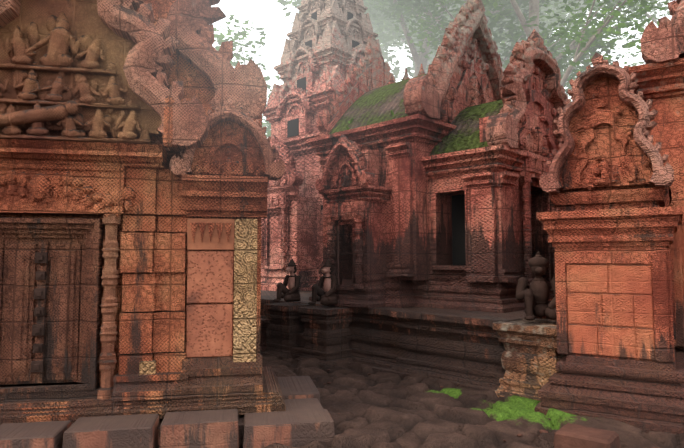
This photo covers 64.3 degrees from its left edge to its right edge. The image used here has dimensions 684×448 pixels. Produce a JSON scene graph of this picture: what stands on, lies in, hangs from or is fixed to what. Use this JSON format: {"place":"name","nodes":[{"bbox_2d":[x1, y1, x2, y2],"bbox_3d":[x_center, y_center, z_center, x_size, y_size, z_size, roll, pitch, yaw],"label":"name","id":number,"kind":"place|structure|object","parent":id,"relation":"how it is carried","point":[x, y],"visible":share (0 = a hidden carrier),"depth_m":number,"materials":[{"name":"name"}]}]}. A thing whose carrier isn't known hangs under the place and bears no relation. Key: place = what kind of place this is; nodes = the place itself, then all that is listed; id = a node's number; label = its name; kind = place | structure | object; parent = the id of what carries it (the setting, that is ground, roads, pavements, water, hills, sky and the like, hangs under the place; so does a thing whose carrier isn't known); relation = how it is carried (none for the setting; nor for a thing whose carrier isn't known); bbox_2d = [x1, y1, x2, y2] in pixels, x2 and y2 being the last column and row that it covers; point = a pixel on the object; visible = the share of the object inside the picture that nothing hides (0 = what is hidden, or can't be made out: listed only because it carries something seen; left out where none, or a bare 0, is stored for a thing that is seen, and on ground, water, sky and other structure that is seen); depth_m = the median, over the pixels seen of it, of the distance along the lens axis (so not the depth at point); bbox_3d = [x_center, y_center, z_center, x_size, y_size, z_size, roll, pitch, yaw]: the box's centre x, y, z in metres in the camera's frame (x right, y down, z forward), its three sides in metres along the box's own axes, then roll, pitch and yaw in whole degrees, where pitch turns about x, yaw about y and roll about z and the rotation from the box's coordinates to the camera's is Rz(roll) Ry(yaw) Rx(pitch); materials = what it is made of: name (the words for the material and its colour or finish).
{"place":"outdoors","nodes":[
{"label":"outdoors","id":0,"kind":"place"},
{"bbox_2d":[260,314,269,351],"bbox_3d":[-2.002,0.655,30.255,42.992,5.787,42.992,0,-4,-1],"label":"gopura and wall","id":1,"kind":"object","parent":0,"point":[263,332],"visible":0.02,"depth_m":9.30,"materials":[{"name":"brown stone"}]},
{"bbox_2d":[209,0,671,137],"label":"sky","id":2,"kind":"structure","parent":0,"point":[269,14],"materials":[{"name":"white"}]},
{"label":"earth ground","id":3,"kind":"structure","parent":0,"visible":0},
{"bbox_2d":[0,0,284,424],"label":"building walls","id":4,"kind":"structure","parent":3,"relation":"on","point":[149,196],"depth_m":4.76,"materials":[{"name":"brown stone"}]},
{"bbox_2d":[0,217,103,402],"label":"false door","id":5,"kind":"structure","parent":4,"relation":"in","point":[69,355],"depth_m":4.65,"materials":[{"name":"brown stone"}]},
{"bbox_2d":[31,252,47,372],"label":"door studs","id":6,"kind":"object","parent":5,"relation":"attached to","point":[39,329],"visible":1,"depth_m":4.61,"materials":[{"name":"stone"}]},
{"bbox_2d":[0,0,161,143],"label":"carved pediment relief","id":7,"kind":"object","parent":4,"relation":"attached to","point":[62,62],"visible":1,"depth_m":4.67},
{"bbox_2d":[97,214,120,398],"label":"building colonettes","id":8,"kind":"object","parent":4,"relation":"attached to","point":[107,361],"visible":1,"depth_m":4.66,"materials":[{"name":"brown stone"}]},
{"bbox_2d":[0,0,284,180],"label":"carved pediment frame","id":9,"kind":"object","parent":4,"relation":"on","point":[184,29],"visible":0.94,"depth_m":4.83,"materials":[{"name":"red stone"}]},
{"bbox_2d":[139,219,257,374],"bbox_3d":[-1.265,0.724,4.893,0.981,1.550,0.339,0,-4,-1],"label":"ornamental panel","id":10,"kind":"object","parent":4,"relation":"attached to","point":[245,298],"visible":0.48,"depth_m":4.93,"materials":[{"name":"beige stone"}]},
{"bbox_2d":[186,251,233,357],"bbox_3d":[-1.197,0.722,4.947,0.417,0.950,0.157,0,-4,-1],"label":"wall panel","id":11,"kind":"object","parent":4,"relation":"attached to","point":[209,327],"visible":0.98,"depth_m":4.91,"materials":[{"name":"brown stone"}]},
{"bbox_2d":[187,218,234,249],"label":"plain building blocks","id":12,"kind":"object","parent":4,"relation":"attached to","point":[206,243],"visible":0.81,"depth_m":4.93,"materials":[{"name":"brown stone"}]},
{"bbox_2d":[213,15,280,136],"bbox_3d":[-4.364,-3.147,30.257,11.941,13.614,10.772,0,-4,-1],"label":"tree","id":13,"kind":"object","parent":3,"relation":"on","point":[221,37],"depth_m":26.97,"materials":[{"name":"green plant"}]},
{"bbox_2d":[260,290,555,389],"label":"platform","id":14,"kind":"structure","parent":3,"relation":"on","point":[462,348],"depth_m":7.73,"materials":[{"name":"stone"}]},
{"bbox_2d":[273,259,300,301],"bbox_3d":[-0.845,1.365,8.923,0.614,1.594,0.614,0,-4,-1],"label":"monkey guardian statue","id":15,"kind":"object","parent":14,"relation":"on","point":[287,294],"visible":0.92,"depth_m":8.88,"materials":[{"name":"stone"}]},
{"bbox_2d":[286,266,294,289],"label":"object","id":16,"kind":"object","parent":15,"relation":"attached to","point":[291,281],"visible":0.62,"depth_m":8.91,"materials":[{"name":"stone"}]},
{"bbox_2d":[308,259,337,304],"bbox_3d":[-0.239,1.327,8.329,0.614,1.594,0.614,0,-4,-1],"label":"monkey guardian statue","id":17,"kind":"object","parent":14,"relation":"on","point":[326,298],"visible":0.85,"depth_m":8.29,"materials":[{"name":"stone"}]},
{"bbox_2d":[322,267,330,291],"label":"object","id":18,"kind":"object","parent":17,"relation":"attached to","point":[327,282],"visible":0.73,"depth_m":8.31,"materials":[{"name":"stone"}]},
{"bbox_2d":[261,0,390,290],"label":"tower","id":19,"kind":"structure","parent":14,"relation":"on","point":[292,225],"depth_m":12.91,"materials":[{"name":"stone"}]},
{"bbox_2d":[287,11,358,213],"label":"tower windows","id":20,"kind":"structure","parent":19,"relation":"attached to","point":[292,127],"depth_m":13.37,"materials":[{"name":"black"}]},
{"bbox_2d":[305,34,559,312],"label":"mandapa walls","id":21,"kind":"structure","parent":14,"relation":"on","point":[381,187],"depth_m":8.20,"materials":[{"name":"red stone"}]},
{"bbox_2d":[329,74,502,155],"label":"mandapa roof tiles","id":22,"kind":"object","parent":21,"relation":"on","point":[375,105],"visible":0.23,"depth_m":8.85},
{"bbox_2d":[346,110,458,144],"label":"weed leaves","id":23,"kind":"object","parent":22,"relation":"on","point":[351,120],"visible":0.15,"depth_m":9.15,"materials":[{"name":"green plant"}]},
{"bbox_2d":[344,190,542,279],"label":"dark doorways","id":24,"kind":"structure","parent":21,"relation":"in","point":[534,226],"depth_m":8.63,"materials":[{"name":"black"}]},
{"bbox_2d":[452,194,465,264],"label":"dark mandapa openings","id":25,"kind":"object","parent":21,"relation":"in","point":[458,233],"visible":0.07,"depth_m":8.33,"materials":[{"name":"black"}]},
{"bbox_2d":[403,0,567,148],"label":"mandapa pediment frames","id":26,"kind":"structure","parent":21,"relation":"on","point":[424,95],"depth_m":8.27,"materials":[{"name":"red stone"}]},
{"bbox_2d":[277,0,558,79],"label":"tree","id":27,"kind":"object","parent":3,"relation":"on","point":[494,20],"depth_m":32.22,"materials":[{"name":"green plant"}]},
{"bbox_2d":[157,350,683,447],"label":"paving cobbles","id":28,"kind":"object","parent":3,"relation":"on","point":[381,410],"visible":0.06,"depth_m":5.21,"materials":[{"name":"stone"}]},
{"bbox_2d":[0,376,334,447],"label":"stone block steps","id":29,"kind":"structure","parent":28,"relation":"on","point":[304,418],"depth_m":4.36,"materials":[{"name":"brown stone"}]},
{"bbox_2d":[323,369,658,447],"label":"loose stones","id":30,"kind":"object","parent":28,"relation":"on","point":[540,431],"visible":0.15,"depth_m":4.79,"materials":[{"name":"stone"}]},
{"bbox_2d":[493,318,564,400],"bbox_3d":[2.279,1.560,6.234,0.880,0.855,0.880,-4,-5,44],"label":"stone pedestal","id":31,"kind":"object","parent":28,"relation":"on","point":[531,357],"visible":0.42,"depth_m":6.02,"materials":[{"name":"stone"}]},
{"bbox_2d":[516,251,555,320],"bbox_3d":[2.275,1.151,6.248,0.527,1.674,0.524,-1,-4,16],"label":"yaksha guardian statue","id":32,"kind":"object","parent":31,"relation":"on","point":[535,295],"visible":0.79,"depth_m":6.21,"materials":[{"name":"stone"}]},
{"bbox_2d":[553,423,620,447],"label":"loose building blocks","id":33,"kind":"object","parent":28,"relation":"on","point":[568,435],"depth_m":4.30,"materials":[{"name":"brown stone"}]},
{"bbox_2d":[299,0,561,80],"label":"tree","id":34,"kind":"object","parent":3,"relation":"on","point":[395,71],"depth_m":45.14,"materials":[{"name":"green plant"}]},
{"bbox_2d":[363,0,617,90],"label":"tree","id":35,"kind":"object","parent":3,"relation":"on","point":[551,39],"depth_m":29.06,"materials":[{"name":"green plant"}]},
{"bbox_2d":[386,0,622,95],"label":"tree","id":36,"kind":"object","parent":3,"relation":"on","point":[565,16],"depth_m":45.26,"materials":[{"name":"green plant"}]},
{"bbox_2d":[388,0,669,100],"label":"tree","id":37,"kind":"object","parent":3,"relation":"on","point":[643,8],"depth_m":25.27,"materials":[{"name":"green plant"}]},
{"bbox_2d":[535,58,683,433],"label":"carved building","id":38,"kind":"structure","parent":3,"relation":"on","point":[612,203],"depth_m":5.41,"materials":[{"name":"red stone"}]},
{"bbox_2d":[539,0,683,193],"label":"pediment frames","id":39,"kind":"structure","parent":38,"relation":"on","point":[663,42],"depth_m":5.50,"materials":[{"name":"red stone"}]},
{"bbox_2d":[558,225,683,362],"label":"plain building blocks","id":40,"kind":"object","parent":38,"relation":"attached to","point":[610,310],"visible":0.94,"depth_m":5.42,"materials":[{"name":"orange stone"}]},
{"bbox_2d":[545,0,675,88],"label":"tree","id":41,"kind":"object","parent":3,"relation":"on","point":[659,5],"depth_m":35.58,"materials":[{"name":"green plant"}]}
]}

